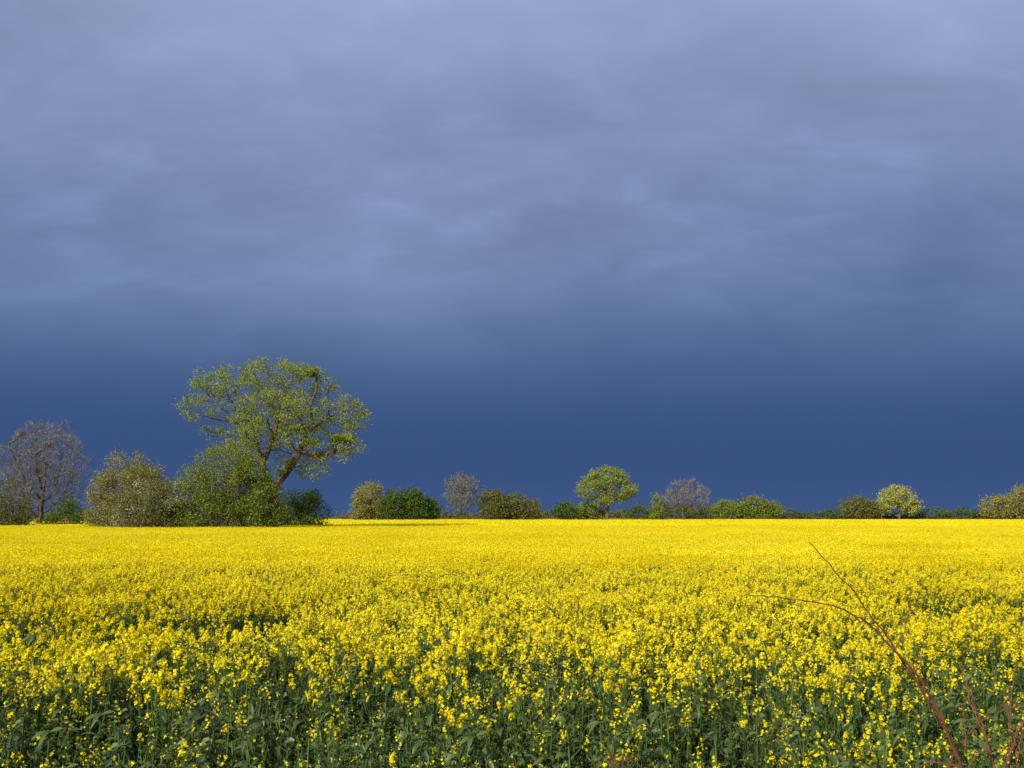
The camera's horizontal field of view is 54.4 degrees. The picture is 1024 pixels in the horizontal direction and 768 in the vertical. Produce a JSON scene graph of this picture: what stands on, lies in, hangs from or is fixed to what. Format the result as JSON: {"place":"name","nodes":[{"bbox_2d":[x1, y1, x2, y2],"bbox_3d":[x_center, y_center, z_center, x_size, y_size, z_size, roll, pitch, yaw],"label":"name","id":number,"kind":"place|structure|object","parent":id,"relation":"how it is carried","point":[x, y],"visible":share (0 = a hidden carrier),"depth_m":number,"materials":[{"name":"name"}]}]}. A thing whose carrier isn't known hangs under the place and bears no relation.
{"place":"outdoors","nodes":[
{"label":"outdoors","id":0,"kind":"place"},
{"bbox_2d":[0,0,1023,515],"label":"sky","id":1,"kind":"structure","parent":0,"point":[773,249],"materials":[{"name":"blue"}]},
{"bbox_2d":[0,516,1023,767],"bbox_3d":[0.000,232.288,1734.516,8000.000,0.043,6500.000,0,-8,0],"label":"ground","id":2,"kind":"structure","parent":0,"point":[556,666],"depth_m":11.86,"materials":[{"name":"yellow plant"}]},
{"bbox_2d":[0,471,39,525],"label":"brown shrub","id":3,"kind":"object","parent":2,"relation":"on","point":[24,509],"visible":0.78,"depth_m":94.06,"materials":[{"name":"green plant"}]},
{"bbox_2d":[0,418,92,523],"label":"bare tree","id":4,"kind":"object","parent":2,"relation":"on","point":[37,473],"visible":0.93,"depth_m":109.03,"materials":[{"name":"brown plant"}]},
{"bbox_2d":[2,508,104,521],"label":"hedgerow","id":5,"kind":"object","parent":2,"relation":"on","point":[44,516],"visible":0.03,"depth_m":148.47,"materials":[{"name":"green plant"}]},
{"bbox_2d":[37,494,92,523],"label":"green shrub","id":6,"kind":"object","parent":2,"relation":"on","point":[71,506],"visible":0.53,"depth_m":103.64,"materials":[{"name":"green plant"}]},
{"bbox_2d":[76,446,170,526],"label":"willow bush","id":7,"kind":"object","parent":2,"relation":"on","point":[102,507],"visible":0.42,"depth_m":81.65,"materials":[{"name":"green plant"}]},
{"bbox_2d":[5,510,282,518],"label":"hedgerow","id":8,"kind":"object","parent":2,"relation":"on","point":[78,511],"depth_m":264.92,"materials":[{"name":"green plant"}]},
{"bbox_2d":[102,476,195,527],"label":"blossoming shrub","id":9,"kind":"object","parent":2,"relation":"on","point":[145,518],"visible":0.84,"depth_m":77.50,"materials":[{"name":"green plant"}]},
{"bbox_2d":[160,434,292,527],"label":"green shrub","id":10,"kind":"object","parent":2,"relation":"on","point":[217,506],"visible":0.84,"depth_m":78.33,"materials":[{"name":"green plant"}]},
{"bbox_2d":[170,354,372,526],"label":"spreading tree","id":11,"kind":"object","parent":2,"relation":"on","point":[252,427],"visible":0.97,"depth_m":84.65,"materials":[{"name":"green plant"}]},
{"bbox_2d":[278,484,334,525],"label":"green shrub","id":12,"kind":"object","parent":2,"relation":"on","point":[305,508],"visible":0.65,"depth_m":93.57,"materials":[{"name":"green plant"}]},
{"bbox_2d":[347,479,387,519],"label":"olive shrub","id":13,"kind":"object","parent":2,"relation":"on","point":[364,505],"visible":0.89,"depth_m":217.13,"materials":[{"name":"green plant"}]},
{"bbox_2d":[375,485,412,519],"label":"evergreen bush","id":14,"kind":"object","parent":2,"relation":"on","point":[392,511],"visible":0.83,"depth_m":215.17,"materials":[{"name":"green plant"}]},
{"bbox_2d":[400,485,433,519],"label":"evergreen bush","id":15,"kind":"object","parent":2,"relation":"on","point":[418,510],"visible":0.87,"depth_m":215.97,"materials":[{"name":"green plant"}]},
{"bbox_2d":[423,496,443,519],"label":"evergreen bush","id":16,"kind":"object","parent":2,"relation":"on","point":[434,506],"visible":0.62,"depth_m":218.46,"materials":[{"name":"green plant"}]},
{"bbox_2d":[442,471,483,518],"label":"bare tree","id":17,"kind":"object","parent":2,"relation":"on","point":[457,500],"visible":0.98,"depth_m":218.05,"materials":[{"name":"grey plant"}]},
{"bbox_2d":[331,508,649,518],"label":"hedgerow","id":18,"kind":"object","parent":2,"relation":"on","point":[447,515],"visible":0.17,"depth_m":259.44,"materials":[{"name":"green plant"}]},
{"bbox_2d":[474,487,512,519],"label":"olive shrub","id":19,"kind":"object","parent":2,"relation":"on","point":[492,499],"visible":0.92,"depth_m":216.85,"materials":[{"name":"green plant"}]},
{"bbox_2d":[505,490,546,519],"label":"olive shrub","id":20,"kind":"object","parent":2,"relation":"on","point":[525,510],"visible":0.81,"depth_m":219.03,"materials":[{"name":"green plant"}]},
{"bbox_2d":[550,500,580,519],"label":"green shrub","id":21,"kind":"object","parent":2,"relation":"on","point":[562,508],"visible":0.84,"depth_m":219.40,"materials":[{"name":"green plant"}]},
{"bbox_2d":[568,498,605,519],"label":"green shrub","id":22,"kind":"object","parent":2,"relation":"on","point":[591,511],"visible":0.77,"depth_m":221.19,"materials":[{"name":"green plant"}]},
{"bbox_2d":[573,464,639,519],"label":"round tree","id":23,"kind":"object","parent":2,"relation":"on","point":[602,495],"visible":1,"depth_m":217.61,"materials":[{"name":"green plant"}]},
{"bbox_2d":[646,492,668,519],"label":"green shrub","id":24,"kind":"object","parent":2,"relation":"on","point":[656,512],"visible":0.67,"depth_m":220.30,"materials":[{"name":"green plant"}]},
{"bbox_2d":[655,477,710,519],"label":"bare tree","id":25,"kind":"object","parent":2,"relation":"on","point":[678,496],"visible":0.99,"depth_m":218.24,"materials":[{"name":"grey plant"}]},
{"bbox_2d":[704,492,785,518],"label":"green shrub","id":26,"kind":"object","parent":2,"relation":"on","point":[764,508],"visible":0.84,"depth_m":246.66,"materials":[{"name":"green plant"}]},
{"bbox_2d":[621,497,1018,518],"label":"hedgerow","id":27,"kind":"object","parent":2,"relation":"on","point":[795,514],"visible":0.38,"depth_m":251.24,"materials":[{"name":"green plant"}]},
{"bbox_2d":[838,492,887,518],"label":"olive shrub","id":28,"kind":"object","parent":2,"relation":"on","point":[866,510],"visible":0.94,"depth_m":246.67,"materials":[{"name":"green plant"}]},
{"bbox_2d":[747,542,1023,767],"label":"bramble","id":29,"kind":"object","parent":2,"relation":"on","point":[983,745],"visible":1,"depth_m":3.87,"materials":[{"name":"brown plant"}]},
{"bbox_2d":[872,484,924,518],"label":"pale tree","id":30,"kind":"object","parent":2,"relation":"on","point":[909,503],"visible":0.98,"depth_m":247.24,"materials":[{"name":"green plant"}]},
{"bbox_2d":[976,484,1023,519],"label":"pale shrub","id":31,"kind":"object","parent":2,"relation":"on","point":[1011,509],"visible":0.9,"depth_m":246.79,"materials":[{"name":"green plant"}]},
{"bbox_2d":[606,749,649,767],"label":"dried dock plant","id":32,"kind":"object","parent":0,"point":[615,760],"visible":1,"depth_m":4.23,"materials":[{"name":"brown plant"}]}
]}

